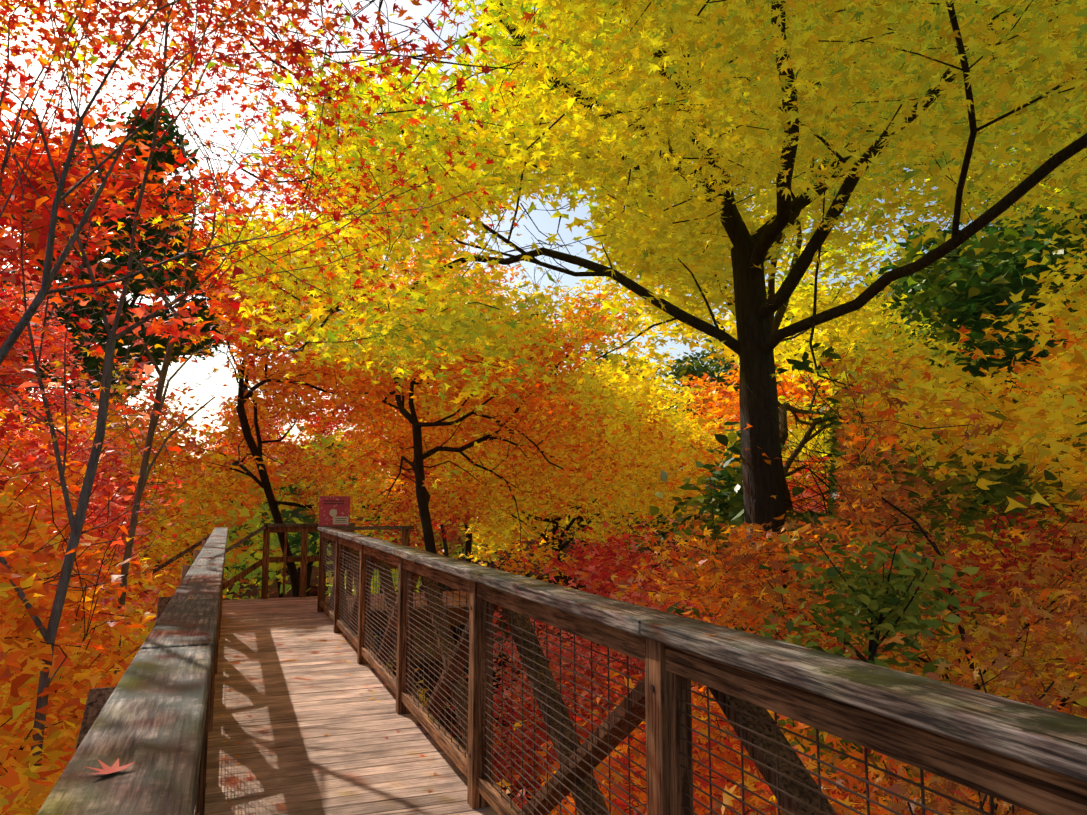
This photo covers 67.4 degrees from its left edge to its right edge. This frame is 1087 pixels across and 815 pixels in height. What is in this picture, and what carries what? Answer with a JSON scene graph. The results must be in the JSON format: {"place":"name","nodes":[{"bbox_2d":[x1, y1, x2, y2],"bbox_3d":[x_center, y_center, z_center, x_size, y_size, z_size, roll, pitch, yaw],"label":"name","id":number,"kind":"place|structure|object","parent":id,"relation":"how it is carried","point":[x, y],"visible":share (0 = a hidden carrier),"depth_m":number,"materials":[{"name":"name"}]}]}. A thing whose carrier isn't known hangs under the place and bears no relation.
{"place":"outdoors","nodes":[
{"label":"outdoors","id":0,"kind":"place"},
{"bbox_2d":[0,0,1055,484],"label":"sky","id":1,"kind":"structure","parent":0,"point":[541,218],"materials":[{"name":"white"}]},
{"bbox_2d":[158,474,1086,814],"bbox_3d":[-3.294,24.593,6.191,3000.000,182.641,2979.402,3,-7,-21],"label":"terrain","id":2,"kind":"structure","parent":0,"point":[428,670],"depth_m":35.13,"materials":[{"name":"brown soil"}]},
{"bbox_2d":[0,714,75,814],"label":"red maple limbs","id":3,"kind":"object","parent":2,"relation":"on","point":[34,789],"visible":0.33,"depth_m":4.30,"materials":[{"name":"grey plant"}]},
{"bbox_2d":[0,446,146,814],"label":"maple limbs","id":4,"kind":"object","parent":2,"relation":"on","point":[25,648],"visible":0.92,"depth_m":4.92,"materials":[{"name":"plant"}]},
{"bbox_2d":[0,416,155,803],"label":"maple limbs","id":5,"kind":"object","parent":2,"relation":"on","point":[32,495],"visible":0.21,"depth_m":6.74,"materials":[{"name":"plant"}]},
{"bbox_2d":[2,532,184,691],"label":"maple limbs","id":6,"kind":"object","parent":2,"relation":"on","point":[140,637],"visible":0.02,"depth_m":9.24,"materials":[{"name":"orange plant"}]},
{"bbox_2d":[1,454,189,598],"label":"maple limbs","id":7,"kind":"object","parent":2,"relation":"on","point":[183,562],"visible":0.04,"depth_m":12.02,"materials":[{"name":"orange plant"}]},
{"bbox_2d":[0,105,233,587],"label":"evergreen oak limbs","id":8,"kind":"object","parent":2,"relation":"on","point":[135,289],"visible":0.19,"depth_m":24.46,"materials":[{"name":"green plant"}]},
{"bbox_2d":[0,13,274,688],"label":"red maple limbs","id":9,"kind":"object","parent":2,"relation":"on","point":[9,375],"visible":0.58,"depth_m":5.99,"materials":[{"name":"grey plant"}]},
{"bbox_2d":[0,377,291,589],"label":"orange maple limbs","id":10,"kind":"object","parent":2,"relation":"on","point":[191,485],"visible":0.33,"depth_m":14.42,"materials":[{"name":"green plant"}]},
{"bbox_2d":[0,98,293,640],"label":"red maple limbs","id":11,"kind":"object","parent":2,"relation":"on","point":[117,506],"visible":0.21,"depth_m":10.01,"materials":[{"name":"grey plant"}]},
{"bbox_2d":[1,0,382,673],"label":"slender tree trunk limbs","id":12,"kind":"object","parent":2,"relation":"on","point":[145,472],"visible":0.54,"depth_m":8.05,"materials":[{"name":"grey plant"}]},
{"bbox_2d":[64,421,324,597],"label":"tree trunk limbs","id":13,"kind":"object","parent":2,"relation":"on","point":[255,498],"visible":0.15,"depth_m":24.44,"materials":[{"name":"plant"}]},
{"bbox_2d":[0,0,477,765],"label":"slender tree trunk limbs","id":14,"kind":"object","parent":2,"relation":"on","point":[76,526],"visible":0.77,"depth_m":4.99,"materials":[{"name":"grey plant"}]},
{"bbox_2d":[187,390,388,597],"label":"tree limbs","id":15,"kind":"object","parent":2,"relation":"on","point":[320,430],"visible":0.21,"depth_m":26.84,"materials":[{"name":"orange plant"}]},
{"bbox_2d":[144,591,450,707],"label":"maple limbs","id":16,"kind":"object","parent":2,"relation":"on","point":[420,695],"depth_m":12.16,"materials":[{"name":"orange plant"}]},
{"bbox_2d":[0,0,609,371],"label":"slender tree trunk limbs","id":17,"kind":"object","parent":2,"relation":"on","point":[48,276],"visible":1,"depth_m":4.31,"materials":[{"name":"grey plant"}]},
{"bbox_2d":[168,420,441,599],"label":"tree trunk limbs","id":18,"kind":"object","parent":2,"relation":"on","point":[287,515],"visible":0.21,"depth_m":25.72,"materials":[{"name":"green plant"}]},
{"bbox_2d":[74,86,543,596],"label":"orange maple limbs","id":19,"kind":"object","parent":2,"relation":"on","point":[272,378],"visible":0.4,"depth_m":15.63,"materials":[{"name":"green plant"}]},
{"bbox_2d":[359,454,396,502],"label":"tree trunk limbs","id":20,"kind":"object","parent":2,"relation":"on","point":[378,485],"depth_m":59.31,"materials":[{"name":"orange plant"}]},
{"bbox_2d":[333,420,439,648],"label":"tree limbs","id":21,"kind":"object","parent":2,"relation":"on","point":[400,491],"visible":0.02,"depth_m":28.58,"materials":[{"name":"orange plant"}]},
{"bbox_2d":[252,171,536,711],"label":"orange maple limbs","id":22,"kind":"object","parent":2,"relation":"on","point":[468,545],"depth_m":17.84,"materials":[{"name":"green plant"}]},
{"bbox_2d":[348,606,506,630],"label":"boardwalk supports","id":23,"kind":"object","parent":2,"relation":"on","point":[449,613],"depth_m":12.22,"materials":[{"name":"brown wood"}]},
{"bbox_2d":[205,591,497,814],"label":"boardwalk deck","id":24,"kind":"structure","parent":23,"relation":"on","point":[293,758],"depth_m":5.55,"materials":[{"name":"brown wood"}]},
{"bbox_2d":[139,527,409,630],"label":"railing posts","id":25,"kind":"object","parent":24,"relation":"on","point":[304,554],"visible":0.1,"depth_m":13.31,"materials":[{"name":"brown wood"}]},
{"bbox_2d":[136,523,413,589],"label":"landing rail caps","id":26,"kind":"object","parent":25,"relation":"on","point":[352,526],"visible":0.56,"depth_m":12.05,"materials":[{"name":"brown wood"}]},
{"bbox_2d":[153,526,397,612],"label":"landing rails","id":27,"kind":"object","parent":25,"relation":"attached to","point":[245,572],"visible":0.15,"depth_m":13.35,"materials":[{"name":"brown wood"}]},
{"bbox_2d":[319,496,349,526],"bbox_3d":[-3.050,1.615,11.886,0.440,0.640,0.067,3,-7,-21],"label":"info sign","id":28,"kind":"object","parent":25,"relation":"on","point":[334,511],"visible":1,"depth_m":11.87,"materials":[{"name":"red metal"}]},
{"bbox_2d":[195,531,693,814],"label":"railing posts","id":29,"kind":"object","parent":24,"relation":"on","point":[657,747],"visible":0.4,"depth_m":4.19,"materials":[{"name":"brown wood"}]},
{"bbox_2d":[36,527,1086,814],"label":"railing caps","id":30,"kind":"object","parent":29,"relation":"on","point":[150,721],"visible":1,"depth_m":1.56,"materials":[{"name":"brown wood"}]},
{"bbox_2d":[84,758,134,773],"bbox_3d":[-0.586,0.479,1.088,0.052,0.009,0.062,-2,-7,19],"label":"fallen leaf","id":31,"kind":"object","parent":30,"relation":"on","point":[107,769],"visible":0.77,"depth_m":1.09,"materials":[{"name":"red"}]},
{"bbox_2d":[194,538,993,814],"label":"wire mesh","id":32,"kind":"object","parent":29,"relation":"attached to","point":[820,777],"visible":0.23,"depth_m":3.25,"materials":[{"name":"black metal"}]},
{"bbox_2d":[195,531,1086,814],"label":"railing rails","id":33,"kind":"object","parent":29,"relation":"attached to","point":[1021,783],"visible":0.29,"depth_m":1.85,"materials":[{"name":"brown wood"}]},
{"bbox_2d":[188,537,719,801],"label":"fallen leaves","id":34,"kind":"object","parent":24,"relation":"on","point":[359,693],"visible":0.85,"depth_m":5.41,"materials":[{"name":"red plant"}]},
{"bbox_2d":[75,534,836,814],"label":"diagonal braces","id":35,"kind":"object","parent":23,"relation":"on","point":[97,699],"visible":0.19,"depth_m":3.33,"materials":[{"name":"brown wood"}]},
{"bbox_2d":[382,470,507,587],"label":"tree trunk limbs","id":36,"kind":"object","parent":2,"relation":"on","point":[500,552],"depth_m":39.57,"materials":[{"name":"orange plant"}]},
{"bbox_2d":[245,214,650,784],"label":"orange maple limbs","id":37,"kind":"object","parent":2,"relation":"on","point":[528,405],"visible":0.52,"depth_m":13.89,"materials":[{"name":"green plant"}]},
{"bbox_2d":[333,319,564,590],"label":"tree limbs","id":38,"kind":"object","parent":2,"relation":"on","point":[445,545],"depth_m":26.32,"materials":[{"name":"orange plant"}]},
{"bbox_2d":[354,499,551,592],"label":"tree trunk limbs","id":39,"kind":"object","parent":2,"relation":"on","point":[455,545],"visible":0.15,"depth_m":29.78,"materials":[{"name":"plant"}]},
{"bbox_2d":[450,290,632,576],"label":"tree limbs","id":40,"kind":"object","parent":2,"relation":"on","point":[528,574],"depth_m":29.91,"materials":[{"name":"yellow plant"}]},
{"bbox_2d":[0,0,1086,639],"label":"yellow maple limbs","id":41,"kind":"object","parent":2,"relation":"on","point":[660,38],"visible":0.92,"depth_m":7.03,"materials":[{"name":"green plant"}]},
{"bbox_2d":[543,763,553,775],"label":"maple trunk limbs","id":42,"kind":"object","parent":2,"relation":"on","point":[549,770],"visible":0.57,"depth_m":5.02,"materials":[{"name":"red plant"}]},
{"bbox_2d":[388,236,740,648],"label":"gold tree limbs","id":43,"kind":"object","parent":2,"relation":"on","point":[625,397],"visible":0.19,"depth_m":15.95,"materials":[{"name":"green plant"}]},
{"bbox_2d":[419,250,737,668],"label":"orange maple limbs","id":44,"kind":"object","parent":2,"relation":"on","point":[625,500],"visible":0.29,"depth_m":15.32,"materials":[{"name":"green plant"}]},
{"bbox_2d":[446,601,712,805],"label":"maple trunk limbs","id":45,"kind":"object","parent":2,"relation":"on","point":[598,689],"visible":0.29,"depth_m":8.41,"materials":[{"name":"red plant"}]},
{"bbox_2d":[534,383,674,592],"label":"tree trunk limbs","id":46,"kind":"object","parent":2,"relation":"on","point":[615,529],"depth_m":32.33,"materials":[{"name":"yellow plant"}]},
{"bbox_2d":[590,352,673,550],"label":"tree trunk limbs","id":47,"kind":"object","parent":2,"relation":"on","point":[646,379],"depth_m":42.52,"materials":[{"name":"yellow plant"}]},
{"bbox_2d":[464,457,828,706],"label":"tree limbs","id":48,"kind":"object","parent":2,"relation":"on","point":[600,566],"visible":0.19,"depth_m":12.11,"materials":[{"name":"red plant"}]},
{"bbox_2d":[618,352,738,561],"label":"tree limbs","id":49,"kind":"object","parent":2,"relation":"on","point":[697,368],"visible":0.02,"depth_m":20.93,"materials":[{"name":"yellow plant"}]},
{"bbox_2d":[573,323,806,590],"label":"tree trunk limbs","id":50,"kind":"object","parent":2,"relation":"on","point":[628,366],"visible":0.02,"depth_m":22.97,"materials":[{"name":"yellow plant"}]},
{"bbox_2d":[574,344,838,553],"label":"tree limbs","id":51,"kind":"object","parent":2,"relation":"on","point":[720,408],"visible":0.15,"depth_m":15.78,"materials":[{"name":"orange plant"}]},
{"bbox_2d":[369,0,1086,587],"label":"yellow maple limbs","id":52,"kind":"object","parent":2,"relation":"on","point":[865,322],"visible":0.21,"depth_m":9.17,"materials":[{"name":"brown plant"}]},
{"bbox_2d":[496,641,971,814],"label":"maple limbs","id":53,"kind":"object","parent":2,"relation":"on","point":[722,767],"visible":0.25,"depth_m":4.91,"materials":[{"name":"red plant"}]},
{"bbox_2d":[690,285,780,376],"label":"tree trunk limbs","id":54,"kind":"object","parent":2,"relation":"on","point":[712,350],"depth_m":48.65,"materials":[{"name":"yellow plant"}]},
{"bbox_2d":[681,288,852,400],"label":"tree trunk limbs","id":55,"kind":"object","parent":2,"relation":"on","point":[736,376],"depth_m":23.99,"materials":[{"name":"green plant"}]},
{"bbox_2d":[619,756,926,814],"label":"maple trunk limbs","id":56,"kind":"object","parent":2,"relation":"on","point":[751,763],"visible":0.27,"depth_m":4.15,"materials":[{"name":"orange plant"}]},
{"bbox_2d":[585,348,1086,752],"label":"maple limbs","id":57,"kind":"object","parent":2,"relation":"on","point":[749,603],"visible":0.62,"depth_m":6.21,"materials":[{"name":"orange plant"}]},
{"bbox_2d":[695,528,992,800],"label":"green shrub trunk limbs","id":58,"kind":"object","parent":2,"relation":"on","point":[882,605],"visible":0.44,"depth_m":4.54,"materials":[{"name":"green plant"}]},
{"bbox_2d":[630,626,1086,814],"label":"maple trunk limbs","id":59,"kind":"object","parent":2,"relation":"on","point":[951,788],"visible":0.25,"depth_m":2.88,"materials":[{"name":"orange plant"}]},
{"bbox_2d":[634,343,1086,697],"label":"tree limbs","id":60,"kind":"object","parent":2,"relation":"on","point":[727,503],"visible":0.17,"depth_m":8.10,"materials":[{"name":"orange plant"}]},
{"bbox_2d":[697,672,1067,814],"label":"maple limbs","id":61,"kind":"object","parent":2,"relation":"on","point":[811,765],"visible":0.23,"depth_m":3.79,"materials":[{"name":"orange plant"}]},
{"bbox_2d":[700,482,1086,716],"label":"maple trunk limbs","id":62,"kind":"object","parent":2,"relation":"on","point":[1007,554],"visible":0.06,"depth_m":6.79,"materials":[{"name":"orange plant"}]},
{"bbox_2d":[775,209,1035,406],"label":"tree limbs","id":63,"kind":"object","parent":2,"relation":"on","point":[882,270],"visible":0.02,"depth_m":17.22,"materials":[{"name":"yellow plant"}]},
{"bbox_2d":[786,452,1040,525],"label":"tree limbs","id":64,"kind":"object","parent":2,"relation":"on","point":[804,493],"depth_m":10.66,"materials":[{"name":"orange plant"}]},
{"bbox_2d":[766,267,1081,519],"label":"tree limbs","id":65,"kind":"object","parent":2,"relation":"on","point":[926,313],"visible":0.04,"depth_m":12.81,"materials":[{"name":"yellow plant"}]},
{"bbox_2d":[793,313,1086,623],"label":"tree limbs","id":66,"kind":"object","parent":2,"relation":"on","point":[1020,369],"visible":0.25,"depth_m":8.03,"materials":[{"name":"orange plant"}]},
{"bbox_2d":[820,234,1086,581],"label":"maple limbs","id":67,"kind":"object","parent":2,"relation":"on","point":[1056,421],"visible":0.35,"depth_m":7.49,"materials":[{"name":"yellow plant"}]},
{"bbox_2d":[824,537,1086,781],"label":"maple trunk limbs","id":68,"kind":"object","parent":2,"relation":"on","point":[952,657],"visible":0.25,"depth_m":6.23,"materials":[{"name":"orange plant"}]},
{"bbox_2d":[861,194,1086,349],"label":"tree limbs","id":69,"kind":"object","parent":2,"relation":"on","point":[986,285],"visible":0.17,"depth_m":12.41,"materials":[{"name":"green plant"}]},
{"bbox_2d":[892,148,1063,286],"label":"tree limbs","id":70,"kind":"object","parent":2,"relation":"on","point":[986,187],"depth_m":17.94,"materials":[{"name":"yellow plant"}]},
{"bbox_2d":[900,183,1086,397],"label":"tree limbs","id":71,"kind":"object","parent":2,"relation":"on","point":[1011,233],"visible":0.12,"depth_m":12.05,"materials":[{"name":"yellow plant"}]},
{"bbox_2d":[957,295,1086,397],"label":"tree limbs","id":72,"kind":"object","parent":2,"relation":"on","point":[1023,342],"visible":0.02,"depth_m":10.83,"materials":[{"name":"yellow plant"}]},
{"bbox_2d":[995,696,1086,813],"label":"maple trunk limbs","id":73,"kind":"object","parent":2,"relation":"on","point":[1082,701],"visible":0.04,"depth_m":4.27,"materials":[{"name":"orange plant"}]}
]}

